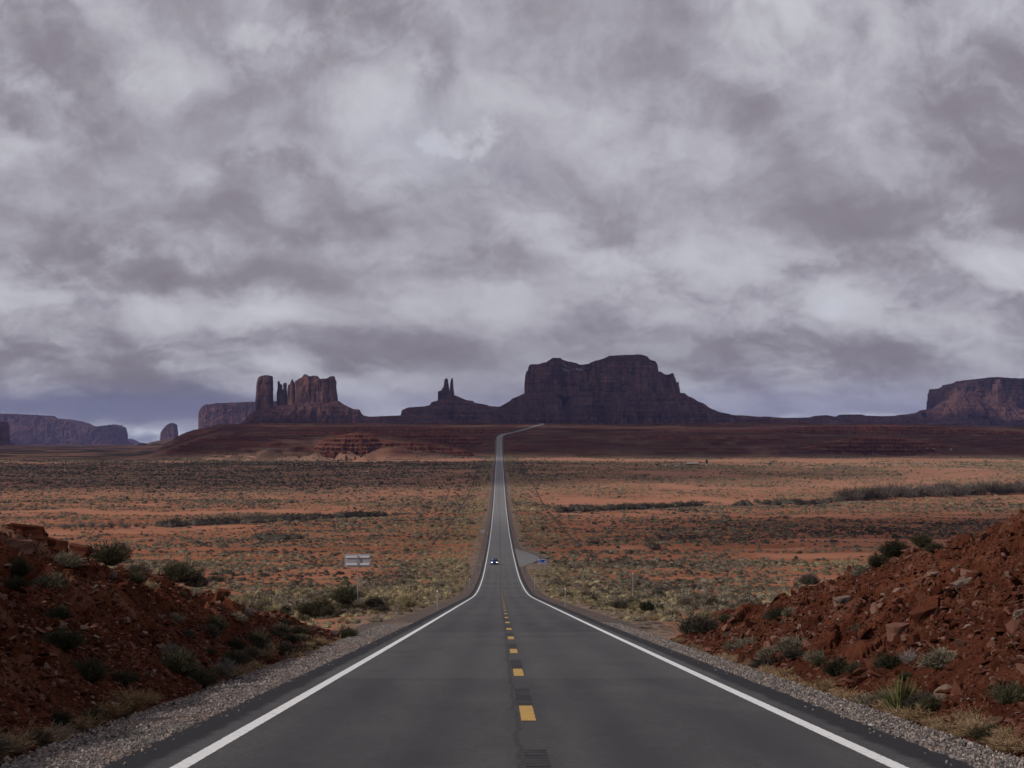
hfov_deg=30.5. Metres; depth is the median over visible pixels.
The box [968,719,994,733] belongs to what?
grass tuft
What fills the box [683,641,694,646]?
grass tuft
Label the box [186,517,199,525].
wash shrub
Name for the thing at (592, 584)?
desert scrub
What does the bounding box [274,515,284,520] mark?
wash shrub
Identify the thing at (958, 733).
grass tuft
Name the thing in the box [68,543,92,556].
boulder
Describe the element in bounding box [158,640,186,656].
dead shrub
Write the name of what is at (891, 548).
green shrub
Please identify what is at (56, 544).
boulder
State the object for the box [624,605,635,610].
rabbitbrush
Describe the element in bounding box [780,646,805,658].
shrub
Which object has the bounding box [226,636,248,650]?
shrub
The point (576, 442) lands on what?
ground
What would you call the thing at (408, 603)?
rabbitbrush
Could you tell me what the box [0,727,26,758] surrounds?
shrub
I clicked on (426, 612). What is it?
shoulder
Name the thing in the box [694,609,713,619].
rabbitbrush
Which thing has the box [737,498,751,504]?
wash shrub
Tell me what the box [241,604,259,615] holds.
dead shrub
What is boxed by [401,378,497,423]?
butte
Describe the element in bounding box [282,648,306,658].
grass tuft
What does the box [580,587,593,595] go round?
sagebrush
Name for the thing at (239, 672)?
grass tuft
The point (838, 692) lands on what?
grass tuft
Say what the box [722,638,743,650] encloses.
sagebrush
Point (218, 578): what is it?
sagebrush
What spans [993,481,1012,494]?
wash shrub
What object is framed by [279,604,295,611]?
green shrub
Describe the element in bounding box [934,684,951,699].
rock
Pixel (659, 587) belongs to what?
sagebrush
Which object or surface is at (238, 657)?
shrub
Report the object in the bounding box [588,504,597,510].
wash shrub
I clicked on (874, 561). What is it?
green shrub
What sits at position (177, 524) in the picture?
wash shrub
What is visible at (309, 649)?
grass tuft
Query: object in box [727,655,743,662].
grass tuft
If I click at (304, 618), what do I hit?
rabbitbrush
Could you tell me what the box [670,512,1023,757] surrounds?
hillside
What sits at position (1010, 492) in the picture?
wash shrub
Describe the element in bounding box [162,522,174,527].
wash shrub
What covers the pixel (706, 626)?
dark shrub
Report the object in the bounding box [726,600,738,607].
sagebrush
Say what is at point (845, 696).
grass tuft
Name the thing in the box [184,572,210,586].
dark shrub
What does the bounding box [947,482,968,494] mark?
wash shrub
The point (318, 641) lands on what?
grass tuft
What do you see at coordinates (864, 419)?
hill
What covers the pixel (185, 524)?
wash shrub
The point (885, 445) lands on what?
hillside
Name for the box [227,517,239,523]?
wash shrub
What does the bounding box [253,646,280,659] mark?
grass tuft
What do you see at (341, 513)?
wash shrub
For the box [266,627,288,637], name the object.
shrub
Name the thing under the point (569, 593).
rabbitbrush
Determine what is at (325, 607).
green shrub
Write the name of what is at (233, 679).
dark shrub
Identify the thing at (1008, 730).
grass tuft
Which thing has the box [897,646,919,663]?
dead shrub
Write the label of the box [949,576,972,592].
boulder
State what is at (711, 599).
green shrub
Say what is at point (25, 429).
mesa
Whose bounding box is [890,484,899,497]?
wash shrub
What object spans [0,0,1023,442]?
sky
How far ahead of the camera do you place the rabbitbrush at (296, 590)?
294.38 m
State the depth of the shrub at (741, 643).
55.99 m
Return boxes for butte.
[0,422,14,444]
[160,423,177,440]
[244,374,464,423]
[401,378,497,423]
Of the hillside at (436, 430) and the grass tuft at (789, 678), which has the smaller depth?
the grass tuft at (789, 678)
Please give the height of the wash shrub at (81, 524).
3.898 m
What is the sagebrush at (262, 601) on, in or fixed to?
on the ground
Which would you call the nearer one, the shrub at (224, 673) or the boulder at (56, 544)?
the shrub at (224, 673)
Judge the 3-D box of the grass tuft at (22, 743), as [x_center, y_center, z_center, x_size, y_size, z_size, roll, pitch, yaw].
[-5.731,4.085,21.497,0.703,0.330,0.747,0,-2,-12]
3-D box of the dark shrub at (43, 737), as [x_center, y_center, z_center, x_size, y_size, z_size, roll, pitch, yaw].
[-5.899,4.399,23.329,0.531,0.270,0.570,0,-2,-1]
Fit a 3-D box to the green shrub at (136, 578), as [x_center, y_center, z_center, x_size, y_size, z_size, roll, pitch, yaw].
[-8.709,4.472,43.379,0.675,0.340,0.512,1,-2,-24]
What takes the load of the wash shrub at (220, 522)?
on the ground
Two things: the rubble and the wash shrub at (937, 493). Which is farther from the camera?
the wash shrub at (937, 493)
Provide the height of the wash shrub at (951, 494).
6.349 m
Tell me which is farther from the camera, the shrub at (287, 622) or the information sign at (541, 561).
the information sign at (541, 561)
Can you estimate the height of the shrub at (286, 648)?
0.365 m
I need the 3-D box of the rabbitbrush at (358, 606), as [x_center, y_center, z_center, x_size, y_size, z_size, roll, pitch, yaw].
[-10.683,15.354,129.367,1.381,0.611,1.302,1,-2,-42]
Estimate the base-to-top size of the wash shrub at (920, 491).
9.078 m
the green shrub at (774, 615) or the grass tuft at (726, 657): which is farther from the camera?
the green shrub at (774, 615)
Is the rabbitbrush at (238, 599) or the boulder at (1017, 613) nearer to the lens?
the boulder at (1017, 613)
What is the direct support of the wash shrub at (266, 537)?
on the ground
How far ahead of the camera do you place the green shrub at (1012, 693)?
27.88 m
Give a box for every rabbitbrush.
[144,582,161,589]
[230,594,252,603]
[240,592,253,598]
[245,600,266,610]
[291,588,303,592]
[297,613,309,620]
[312,594,323,600]
[349,603,365,610]
[382,599,397,606]
[395,593,412,603]
[402,599,418,606]
[558,589,576,596]
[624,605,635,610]
[628,601,638,606]
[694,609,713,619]
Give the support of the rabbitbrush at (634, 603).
on the ground
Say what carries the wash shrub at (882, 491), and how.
on the ground
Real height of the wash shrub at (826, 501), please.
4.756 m
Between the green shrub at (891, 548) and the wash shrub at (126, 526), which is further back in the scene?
the wash shrub at (126, 526)
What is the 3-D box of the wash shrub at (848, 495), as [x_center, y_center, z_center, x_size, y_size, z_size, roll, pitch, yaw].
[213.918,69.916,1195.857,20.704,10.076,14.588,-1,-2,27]
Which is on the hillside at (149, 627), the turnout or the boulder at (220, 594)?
the boulder at (220, 594)
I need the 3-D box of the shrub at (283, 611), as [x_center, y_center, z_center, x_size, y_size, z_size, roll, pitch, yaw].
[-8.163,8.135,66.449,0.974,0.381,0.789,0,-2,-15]
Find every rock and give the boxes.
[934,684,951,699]
[935,681,952,692]
[1005,619,1022,634]
[1016,664,1023,674]
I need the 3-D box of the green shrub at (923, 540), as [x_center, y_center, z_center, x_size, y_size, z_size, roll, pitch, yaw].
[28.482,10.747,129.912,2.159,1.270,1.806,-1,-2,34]
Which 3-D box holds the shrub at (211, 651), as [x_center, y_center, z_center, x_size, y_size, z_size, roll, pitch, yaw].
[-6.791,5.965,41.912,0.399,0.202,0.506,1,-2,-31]
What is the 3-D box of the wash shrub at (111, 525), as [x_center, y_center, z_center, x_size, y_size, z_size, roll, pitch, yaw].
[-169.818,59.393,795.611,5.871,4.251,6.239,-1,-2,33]
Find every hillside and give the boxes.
[0,524,341,759]
[171,431,483,450]
[263,426,507,433]
[311,433,474,460]
[605,425,1023,434]
[607,436,787,441]
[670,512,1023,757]
[800,436,967,455]
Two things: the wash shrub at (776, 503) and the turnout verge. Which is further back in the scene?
the wash shrub at (776, 503)
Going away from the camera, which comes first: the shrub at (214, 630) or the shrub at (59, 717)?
the shrub at (59, 717)
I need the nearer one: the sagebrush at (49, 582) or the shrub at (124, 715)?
the shrub at (124, 715)
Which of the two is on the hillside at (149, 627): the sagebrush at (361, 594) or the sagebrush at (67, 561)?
the sagebrush at (67, 561)
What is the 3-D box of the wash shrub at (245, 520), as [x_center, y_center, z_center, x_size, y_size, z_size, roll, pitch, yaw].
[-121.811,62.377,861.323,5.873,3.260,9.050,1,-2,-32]
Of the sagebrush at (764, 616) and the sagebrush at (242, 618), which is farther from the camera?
the sagebrush at (764, 616)
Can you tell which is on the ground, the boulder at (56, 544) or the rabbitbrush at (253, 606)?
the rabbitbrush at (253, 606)
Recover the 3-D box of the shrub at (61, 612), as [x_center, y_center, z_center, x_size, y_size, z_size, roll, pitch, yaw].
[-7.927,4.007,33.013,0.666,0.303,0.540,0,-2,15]
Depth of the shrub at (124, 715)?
28.00 m
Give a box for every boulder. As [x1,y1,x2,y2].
[5,539,34,553]
[6,523,48,539]
[34,536,51,543]
[46,537,68,551]
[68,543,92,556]
[161,579,174,585]
[213,588,230,602]
[715,608,731,616]
[806,614,819,629]
[833,595,850,606]
[885,622,909,641]
[908,605,937,625]
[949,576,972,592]
[958,569,980,578]
[1013,608,1023,618]
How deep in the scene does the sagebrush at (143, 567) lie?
129.10 m
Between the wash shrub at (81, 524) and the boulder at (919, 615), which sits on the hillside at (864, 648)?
the boulder at (919, 615)
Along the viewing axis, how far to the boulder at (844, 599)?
51.29 m
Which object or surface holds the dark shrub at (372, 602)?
on the ground
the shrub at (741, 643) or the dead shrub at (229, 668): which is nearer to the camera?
the dead shrub at (229, 668)
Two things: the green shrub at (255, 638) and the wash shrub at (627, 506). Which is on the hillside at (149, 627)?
the green shrub at (255, 638)
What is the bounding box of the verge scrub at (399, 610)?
[306,569,685,627]
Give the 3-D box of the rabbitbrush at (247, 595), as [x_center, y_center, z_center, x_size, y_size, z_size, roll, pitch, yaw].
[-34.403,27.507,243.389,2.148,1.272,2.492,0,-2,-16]
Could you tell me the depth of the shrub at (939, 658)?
32.29 m
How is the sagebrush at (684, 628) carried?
on the hillside at (864, 648)
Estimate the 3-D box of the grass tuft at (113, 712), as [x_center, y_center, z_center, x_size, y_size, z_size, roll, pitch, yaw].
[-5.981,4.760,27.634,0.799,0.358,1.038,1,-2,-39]
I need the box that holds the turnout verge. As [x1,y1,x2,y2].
[519,548,544,562]
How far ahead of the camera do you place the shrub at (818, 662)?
42.22 m
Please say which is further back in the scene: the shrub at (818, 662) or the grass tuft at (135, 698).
the shrub at (818, 662)
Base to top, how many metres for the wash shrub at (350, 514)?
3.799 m
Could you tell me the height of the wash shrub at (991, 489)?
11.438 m
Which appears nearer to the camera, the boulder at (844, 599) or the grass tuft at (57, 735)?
the grass tuft at (57, 735)
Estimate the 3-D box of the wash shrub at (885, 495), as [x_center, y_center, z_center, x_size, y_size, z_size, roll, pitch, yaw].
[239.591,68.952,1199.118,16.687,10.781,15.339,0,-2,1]
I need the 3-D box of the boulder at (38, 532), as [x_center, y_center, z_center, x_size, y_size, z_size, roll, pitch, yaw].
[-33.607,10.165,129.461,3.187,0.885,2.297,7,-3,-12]
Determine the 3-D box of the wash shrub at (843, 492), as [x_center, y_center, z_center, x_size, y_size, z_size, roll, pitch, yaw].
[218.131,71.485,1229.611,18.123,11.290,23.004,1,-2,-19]
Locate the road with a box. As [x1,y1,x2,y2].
[104,423,974,767]
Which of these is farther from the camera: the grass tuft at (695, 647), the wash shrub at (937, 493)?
the wash shrub at (937, 493)
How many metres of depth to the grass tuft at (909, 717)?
29.66 m
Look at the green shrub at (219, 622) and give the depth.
46.40 m
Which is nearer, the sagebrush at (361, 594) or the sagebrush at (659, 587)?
the sagebrush at (361, 594)
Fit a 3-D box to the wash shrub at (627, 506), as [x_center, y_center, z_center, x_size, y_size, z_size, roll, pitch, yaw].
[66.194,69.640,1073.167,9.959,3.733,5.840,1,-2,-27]
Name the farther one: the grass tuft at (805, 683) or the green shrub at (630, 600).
the green shrub at (630, 600)
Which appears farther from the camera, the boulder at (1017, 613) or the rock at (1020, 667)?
the boulder at (1017, 613)
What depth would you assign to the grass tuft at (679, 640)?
66.78 m
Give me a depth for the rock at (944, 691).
30.15 m
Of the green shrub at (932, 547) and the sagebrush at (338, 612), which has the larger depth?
the sagebrush at (338, 612)
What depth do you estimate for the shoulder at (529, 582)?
84.28 m
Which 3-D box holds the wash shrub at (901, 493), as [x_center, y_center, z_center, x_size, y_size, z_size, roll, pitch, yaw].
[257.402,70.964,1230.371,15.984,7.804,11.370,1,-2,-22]
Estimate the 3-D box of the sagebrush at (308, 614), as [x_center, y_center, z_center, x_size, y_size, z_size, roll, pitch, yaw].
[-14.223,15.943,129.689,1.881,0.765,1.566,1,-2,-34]
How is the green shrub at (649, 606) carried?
on the ground
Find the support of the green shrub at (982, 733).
on the hillside at (864, 648)
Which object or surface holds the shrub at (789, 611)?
on the hillside at (864, 648)
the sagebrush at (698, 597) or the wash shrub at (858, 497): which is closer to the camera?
the sagebrush at (698, 597)
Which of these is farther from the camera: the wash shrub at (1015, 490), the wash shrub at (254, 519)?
the wash shrub at (1015, 490)
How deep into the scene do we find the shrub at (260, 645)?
48.25 m
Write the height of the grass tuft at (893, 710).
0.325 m
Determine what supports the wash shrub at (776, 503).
on the ground
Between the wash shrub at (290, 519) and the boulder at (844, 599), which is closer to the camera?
the boulder at (844, 599)
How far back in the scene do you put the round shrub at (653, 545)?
615.79 m
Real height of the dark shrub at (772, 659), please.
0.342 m
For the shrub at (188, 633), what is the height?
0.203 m
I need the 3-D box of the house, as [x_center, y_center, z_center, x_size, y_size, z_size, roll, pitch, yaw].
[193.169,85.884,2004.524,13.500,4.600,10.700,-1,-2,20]
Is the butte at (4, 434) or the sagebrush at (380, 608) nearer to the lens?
the sagebrush at (380, 608)
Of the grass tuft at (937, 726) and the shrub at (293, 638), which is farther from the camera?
the shrub at (293, 638)
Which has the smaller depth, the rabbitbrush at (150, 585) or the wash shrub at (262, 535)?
the rabbitbrush at (150, 585)
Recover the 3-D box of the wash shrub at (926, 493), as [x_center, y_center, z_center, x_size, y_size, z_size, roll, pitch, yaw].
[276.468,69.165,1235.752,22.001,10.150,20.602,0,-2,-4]
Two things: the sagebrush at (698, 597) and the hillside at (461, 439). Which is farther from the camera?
the hillside at (461, 439)
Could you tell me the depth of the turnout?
500.63 m
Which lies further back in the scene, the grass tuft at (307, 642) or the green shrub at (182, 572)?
the green shrub at (182, 572)
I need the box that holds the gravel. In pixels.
[0,622,1023,767]
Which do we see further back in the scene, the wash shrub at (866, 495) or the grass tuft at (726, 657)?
the wash shrub at (866, 495)
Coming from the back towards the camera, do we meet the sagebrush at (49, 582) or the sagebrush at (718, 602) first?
the sagebrush at (718, 602)
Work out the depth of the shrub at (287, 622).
59.55 m
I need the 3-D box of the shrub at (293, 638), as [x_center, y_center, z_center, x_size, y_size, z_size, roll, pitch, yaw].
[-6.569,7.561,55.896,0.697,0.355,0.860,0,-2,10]
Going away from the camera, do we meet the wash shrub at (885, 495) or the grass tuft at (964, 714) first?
the grass tuft at (964, 714)
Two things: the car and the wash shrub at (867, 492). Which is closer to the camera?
the car
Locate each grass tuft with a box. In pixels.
[1,728,41,752]
[20,719,80,743]
[67,709,112,732]
[93,696,135,718]
[107,682,164,711]
[138,687,164,703]
[231,663,255,676]
[245,659,267,670]
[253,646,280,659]
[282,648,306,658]
[298,640,315,646]
[301,647,316,653]
[308,635,331,646]
[669,636,684,642]
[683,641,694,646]
[692,643,709,650]
[715,653,738,659]
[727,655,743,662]
[742,657,754,668]
[755,664,778,674]
[772,670,793,677]
[774,667,792,674]
[775,673,798,680]
[797,679,814,686]
[812,676,839,691]
[824,688,839,695]
[827,686,863,698]
[869,699,888,711]
[877,704,913,715]
[893,710,917,718]
[896,702,934,723]
[916,713,945,725]
[924,715,957,732]
[941,706,981,724]
[945,708,990,734]
[945,727,967,738]
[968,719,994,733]
[973,733,1012,751]
[981,729,1023,754]
[986,723,1016,738]
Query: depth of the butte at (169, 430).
21396.16 m
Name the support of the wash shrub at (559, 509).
on the ground
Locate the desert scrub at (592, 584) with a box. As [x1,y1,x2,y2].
[0,447,1023,622]
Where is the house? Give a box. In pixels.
[686,462,699,465]
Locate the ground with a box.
[0,422,1023,761]
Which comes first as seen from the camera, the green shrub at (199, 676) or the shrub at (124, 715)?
the shrub at (124, 715)
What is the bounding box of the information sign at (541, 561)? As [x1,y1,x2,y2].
[538,559,545,568]
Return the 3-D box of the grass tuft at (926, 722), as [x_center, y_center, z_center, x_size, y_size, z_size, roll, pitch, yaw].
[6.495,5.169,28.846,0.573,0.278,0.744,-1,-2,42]
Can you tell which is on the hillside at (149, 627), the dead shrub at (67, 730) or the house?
the dead shrub at (67, 730)
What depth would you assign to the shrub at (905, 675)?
33.35 m
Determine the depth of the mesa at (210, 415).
18640.45 m
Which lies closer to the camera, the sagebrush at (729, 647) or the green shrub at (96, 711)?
the green shrub at (96, 711)
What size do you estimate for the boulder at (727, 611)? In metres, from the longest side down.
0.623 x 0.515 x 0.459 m
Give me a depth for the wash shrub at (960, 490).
1239.16 m
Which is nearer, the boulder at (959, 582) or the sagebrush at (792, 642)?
the boulder at (959, 582)
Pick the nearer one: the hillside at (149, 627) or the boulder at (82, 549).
the hillside at (149, 627)
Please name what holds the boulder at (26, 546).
on the hillside at (149, 627)
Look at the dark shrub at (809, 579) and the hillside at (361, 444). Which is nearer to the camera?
the dark shrub at (809, 579)
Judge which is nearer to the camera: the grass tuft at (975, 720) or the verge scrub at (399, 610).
the grass tuft at (975, 720)
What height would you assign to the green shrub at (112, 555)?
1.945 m
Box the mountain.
[128,439,139,443]
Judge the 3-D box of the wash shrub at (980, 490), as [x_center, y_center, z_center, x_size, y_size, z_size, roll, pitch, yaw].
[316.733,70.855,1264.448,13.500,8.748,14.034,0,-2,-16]
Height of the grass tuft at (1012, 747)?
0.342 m
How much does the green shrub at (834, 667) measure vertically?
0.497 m
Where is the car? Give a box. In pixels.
[490,558,498,564]
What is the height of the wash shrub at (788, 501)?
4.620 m
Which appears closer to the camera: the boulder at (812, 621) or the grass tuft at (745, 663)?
the grass tuft at (745, 663)
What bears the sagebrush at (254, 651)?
on the hillside at (149, 627)
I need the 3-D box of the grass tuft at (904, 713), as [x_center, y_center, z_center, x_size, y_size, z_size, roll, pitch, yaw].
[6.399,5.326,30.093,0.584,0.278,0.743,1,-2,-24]
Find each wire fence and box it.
[251,466,479,606]
[527,471,754,602]
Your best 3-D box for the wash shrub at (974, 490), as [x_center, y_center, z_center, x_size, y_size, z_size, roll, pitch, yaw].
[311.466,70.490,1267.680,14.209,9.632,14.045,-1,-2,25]
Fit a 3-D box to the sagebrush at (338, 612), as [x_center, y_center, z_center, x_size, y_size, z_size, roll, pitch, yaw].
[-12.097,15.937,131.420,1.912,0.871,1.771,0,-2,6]
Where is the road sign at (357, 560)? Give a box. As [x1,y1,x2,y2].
[345,554,370,604]
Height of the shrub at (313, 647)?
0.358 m
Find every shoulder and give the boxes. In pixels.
[5,423,539,767]
[502,424,1023,767]
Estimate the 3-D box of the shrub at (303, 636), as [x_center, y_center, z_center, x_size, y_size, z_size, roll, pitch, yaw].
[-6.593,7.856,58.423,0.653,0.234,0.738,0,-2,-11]
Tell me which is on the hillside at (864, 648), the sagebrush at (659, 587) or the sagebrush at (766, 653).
the sagebrush at (766, 653)
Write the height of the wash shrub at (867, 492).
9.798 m
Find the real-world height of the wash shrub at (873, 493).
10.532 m
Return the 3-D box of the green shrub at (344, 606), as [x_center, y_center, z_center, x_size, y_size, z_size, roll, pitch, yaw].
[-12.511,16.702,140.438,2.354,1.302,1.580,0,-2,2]
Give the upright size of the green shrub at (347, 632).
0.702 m
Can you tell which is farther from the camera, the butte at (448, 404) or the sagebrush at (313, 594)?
the butte at (448, 404)
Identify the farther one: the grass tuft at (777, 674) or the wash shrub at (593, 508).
the wash shrub at (593, 508)
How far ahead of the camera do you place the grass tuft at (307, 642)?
56.71 m
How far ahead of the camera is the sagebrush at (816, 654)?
43.69 m
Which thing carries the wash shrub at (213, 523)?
on the ground
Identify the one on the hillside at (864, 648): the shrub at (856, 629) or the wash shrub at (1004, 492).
the shrub at (856, 629)
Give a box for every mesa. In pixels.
[0,414,133,444]
[198,401,276,428]
[475,354,808,423]
[896,377,1023,426]
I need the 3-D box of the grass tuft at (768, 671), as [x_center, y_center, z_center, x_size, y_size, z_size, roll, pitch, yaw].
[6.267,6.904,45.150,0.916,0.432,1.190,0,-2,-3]
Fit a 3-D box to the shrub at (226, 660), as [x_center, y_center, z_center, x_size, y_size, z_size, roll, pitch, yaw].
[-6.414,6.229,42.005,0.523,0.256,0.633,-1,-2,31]
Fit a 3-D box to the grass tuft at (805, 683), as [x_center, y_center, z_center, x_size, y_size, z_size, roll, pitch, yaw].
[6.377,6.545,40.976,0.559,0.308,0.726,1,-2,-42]
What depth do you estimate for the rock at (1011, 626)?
30.98 m
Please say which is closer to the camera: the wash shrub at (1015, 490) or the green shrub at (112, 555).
the green shrub at (112, 555)
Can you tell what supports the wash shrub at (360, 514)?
on the ground
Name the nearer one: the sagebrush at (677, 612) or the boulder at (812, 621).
the boulder at (812, 621)
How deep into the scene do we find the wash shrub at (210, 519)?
859.80 m
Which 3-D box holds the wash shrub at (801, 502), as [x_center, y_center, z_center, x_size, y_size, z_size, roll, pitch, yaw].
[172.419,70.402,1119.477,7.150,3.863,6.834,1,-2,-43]
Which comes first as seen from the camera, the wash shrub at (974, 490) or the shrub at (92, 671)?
the shrub at (92, 671)
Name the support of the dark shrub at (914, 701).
on the hillside at (864, 648)
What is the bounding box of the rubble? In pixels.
[0,509,1023,765]
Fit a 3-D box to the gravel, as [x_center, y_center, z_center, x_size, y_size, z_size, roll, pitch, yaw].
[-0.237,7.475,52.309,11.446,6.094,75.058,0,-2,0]
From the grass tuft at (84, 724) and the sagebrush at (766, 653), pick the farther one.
the sagebrush at (766, 653)
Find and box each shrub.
[0,574,33,590]
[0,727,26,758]
[8,555,35,576]
[24,727,59,746]
[37,625,87,650]
[42,604,74,619]
[48,706,74,724]
[51,721,79,738]
[64,653,110,683]
[77,520,86,526]
[78,705,108,726]
[87,539,136,565]
[106,522,115,527]
[109,667,142,684]
[116,709,132,719]
[119,521,131,528]
[126,571,148,583]
[155,646,203,676]
[158,558,202,582]
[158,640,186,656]
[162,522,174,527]
[169,518,182,526]
[169,612,186,621]
[177,519,188,526]
[178,629,196,636]
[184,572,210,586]
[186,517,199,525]
[190,662,223,687]
[199,623,222,636]
[202,614,229,630]
[204,647,215,654]
[206,516,219,521]
[206,664,231,676]
[208,520,218,524]
[211,656,239,675]
[213,519,225,524]
[218,659,233,665]
[221,649,258,665]
[221,675,242,683]
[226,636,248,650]
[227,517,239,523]
[240,517,249,522]
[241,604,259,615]
[244,627,272,644]
[246,515,262,522]
[252,640,273,651]
[258,530,277,538]
[262,516,273,522]
[264,530,292,539]
[264,532,276,539]
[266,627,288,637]
[272,621,295,633]
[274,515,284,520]
[274,609,294,615]
[276,641,303,654]
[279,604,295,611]
[281,618,293,625]
[285,516,295,520]
[285,633,300,642]
[289,533,302,538]
[291,600,312,614]
[291,624,314,635]
[297,633,309,639]
[302,594,337,617]
[302,644,319,649]
[306,513,316,519]
[326,581,363,604]
[333,510,346,516]
[335,602,353,610]
[335,623,358,638]
[346,511,357,516]
[355,512,365,516]
[364,596,384,606]
[555,506,564,511]
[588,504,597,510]
[610,598,628,608]
[624,503,634,508]
[625,596,642,603]
[638,599,656,611]
[642,540,660,549]
[670,501,680,506]
[688,617,719,632]
[705,597,719,604]
[715,612,739,621]
[729,636,758,647]
[734,500,745,505]
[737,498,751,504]
[749,654,770,668]
[765,605,787,620]
[768,650,784,662]
[770,500,781,505]
[780,606,794,615]
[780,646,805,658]
[783,498,796,503]
[796,499,806,504]
[798,572,820,584]
[808,657,825,666]
[815,497,823,503]
[817,497,830,503]
[818,655,849,676]
[829,494,845,500]
[831,484,852,500]
[835,487,860,500]
[840,661,863,673]
[847,622,860,631]
[853,487,875,500]
[853,488,864,500]
[854,486,874,499]
[860,688,893,708]
[864,486,877,498]
[866,551,888,567]
[870,649,903,669]
[874,484,895,498]
[874,485,896,498]
[877,537,909,558]
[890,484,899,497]
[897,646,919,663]
[898,487,914,497]
[898,690,933,710]
[899,670,912,680]
[901,485,919,497]
[907,531,934,547]
[913,485,925,496]
[914,642,958,668]
[915,482,944,496]
[916,483,941,496]
[916,694,948,711]
[923,485,952,496]
[925,539,943,553]
[941,481,958,494]
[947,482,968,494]
[949,488,959,495]
[951,486,970,496]
[954,481,975,494]
[956,487,965,496]
[964,720,1001,742]
[965,483,978,494]
[974,484,988,494]
[982,676,1023,703]
[984,480,1004,494]
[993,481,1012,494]
[994,479,1014,494]
[1005,484,1020,494]
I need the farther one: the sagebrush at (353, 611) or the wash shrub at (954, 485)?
the wash shrub at (954, 485)
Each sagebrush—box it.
[31,569,71,589]
[53,548,89,567]
[125,560,152,574]
[206,574,226,581]
[231,611,250,621]
[244,645,263,656]
[259,599,270,606]
[296,613,315,619]
[302,591,322,600]
[332,607,349,616]
[346,607,365,615]
[354,589,365,596]
[374,604,390,611]
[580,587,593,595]
[650,585,669,590]
[650,589,666,595]
[663,608,681,617]
[673,613,711,635]
[675,593,698,605]
[690,593,700,599]
[706,600,724,605]
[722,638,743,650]
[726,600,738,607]
[753,645,775,657]
[761,610,774,618]
[772,633,810,652]
[801,647,824,661]
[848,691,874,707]
[849,564,869,576]
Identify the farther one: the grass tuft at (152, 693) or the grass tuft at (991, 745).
the grass tuft at (152, 693)
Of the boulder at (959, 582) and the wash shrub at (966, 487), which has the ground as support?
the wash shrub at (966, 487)
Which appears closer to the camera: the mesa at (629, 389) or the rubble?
the rubble
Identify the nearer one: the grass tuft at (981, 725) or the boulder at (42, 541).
the grass tuft at (981, 725)
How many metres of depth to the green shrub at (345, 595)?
129.23 m
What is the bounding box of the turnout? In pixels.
[515,549,539,566]
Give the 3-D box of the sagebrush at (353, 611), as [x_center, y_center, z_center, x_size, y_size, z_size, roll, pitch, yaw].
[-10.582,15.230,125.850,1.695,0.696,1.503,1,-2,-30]
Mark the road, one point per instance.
(502, 665)
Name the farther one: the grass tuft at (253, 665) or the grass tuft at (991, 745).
the grass tuft at (253, 665)
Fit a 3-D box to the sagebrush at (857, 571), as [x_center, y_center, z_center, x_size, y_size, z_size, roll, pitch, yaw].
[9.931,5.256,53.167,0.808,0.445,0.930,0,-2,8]
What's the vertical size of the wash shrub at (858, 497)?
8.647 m
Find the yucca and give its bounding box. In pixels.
[867,674,922,713]
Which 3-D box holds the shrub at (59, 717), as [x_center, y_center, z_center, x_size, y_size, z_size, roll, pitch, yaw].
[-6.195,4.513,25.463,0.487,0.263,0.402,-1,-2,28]
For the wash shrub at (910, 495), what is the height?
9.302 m
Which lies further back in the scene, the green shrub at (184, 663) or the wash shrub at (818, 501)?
the wash shrub at (818, 501)
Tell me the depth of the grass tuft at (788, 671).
44.36 m
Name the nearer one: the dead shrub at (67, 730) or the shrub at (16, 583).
the dead shrub at (67, 730)
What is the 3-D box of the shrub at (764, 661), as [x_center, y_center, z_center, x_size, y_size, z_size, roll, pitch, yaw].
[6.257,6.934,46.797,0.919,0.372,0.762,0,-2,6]
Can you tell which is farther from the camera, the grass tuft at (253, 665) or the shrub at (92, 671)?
the grass tuft at (253, 665)
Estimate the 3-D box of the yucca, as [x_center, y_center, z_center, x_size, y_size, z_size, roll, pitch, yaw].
[6.436,5.111,30.958,1.211,0.720,1.124,0,-2,10]
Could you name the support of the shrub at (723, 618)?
on the hillside at (864, 648)
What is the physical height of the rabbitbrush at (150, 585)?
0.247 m
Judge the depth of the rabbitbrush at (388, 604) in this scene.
143.05 m
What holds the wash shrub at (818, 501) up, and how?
on the ground
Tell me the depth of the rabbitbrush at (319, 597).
231.78 m
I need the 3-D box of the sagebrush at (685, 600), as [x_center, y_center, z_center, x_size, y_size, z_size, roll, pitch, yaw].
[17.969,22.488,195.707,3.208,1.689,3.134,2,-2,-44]
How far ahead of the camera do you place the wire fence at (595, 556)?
462.75 m
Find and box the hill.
[741,414,921,424]
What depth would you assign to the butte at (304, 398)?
9434.01 m
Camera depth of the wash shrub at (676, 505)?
1109.45 m
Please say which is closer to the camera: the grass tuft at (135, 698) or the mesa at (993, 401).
the grass tuft at (135, 698)
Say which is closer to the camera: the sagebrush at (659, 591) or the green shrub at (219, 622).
the green shrub at (219, 622)
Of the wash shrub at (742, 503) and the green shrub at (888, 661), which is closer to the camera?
the green shrub at (888, 661)
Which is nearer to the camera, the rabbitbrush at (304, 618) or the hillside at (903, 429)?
the rabbitbrush at (304, 618)
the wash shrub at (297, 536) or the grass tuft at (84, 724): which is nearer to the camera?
the grass tuft at (84, 724)
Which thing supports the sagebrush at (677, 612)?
on the ground
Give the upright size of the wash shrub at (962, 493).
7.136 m

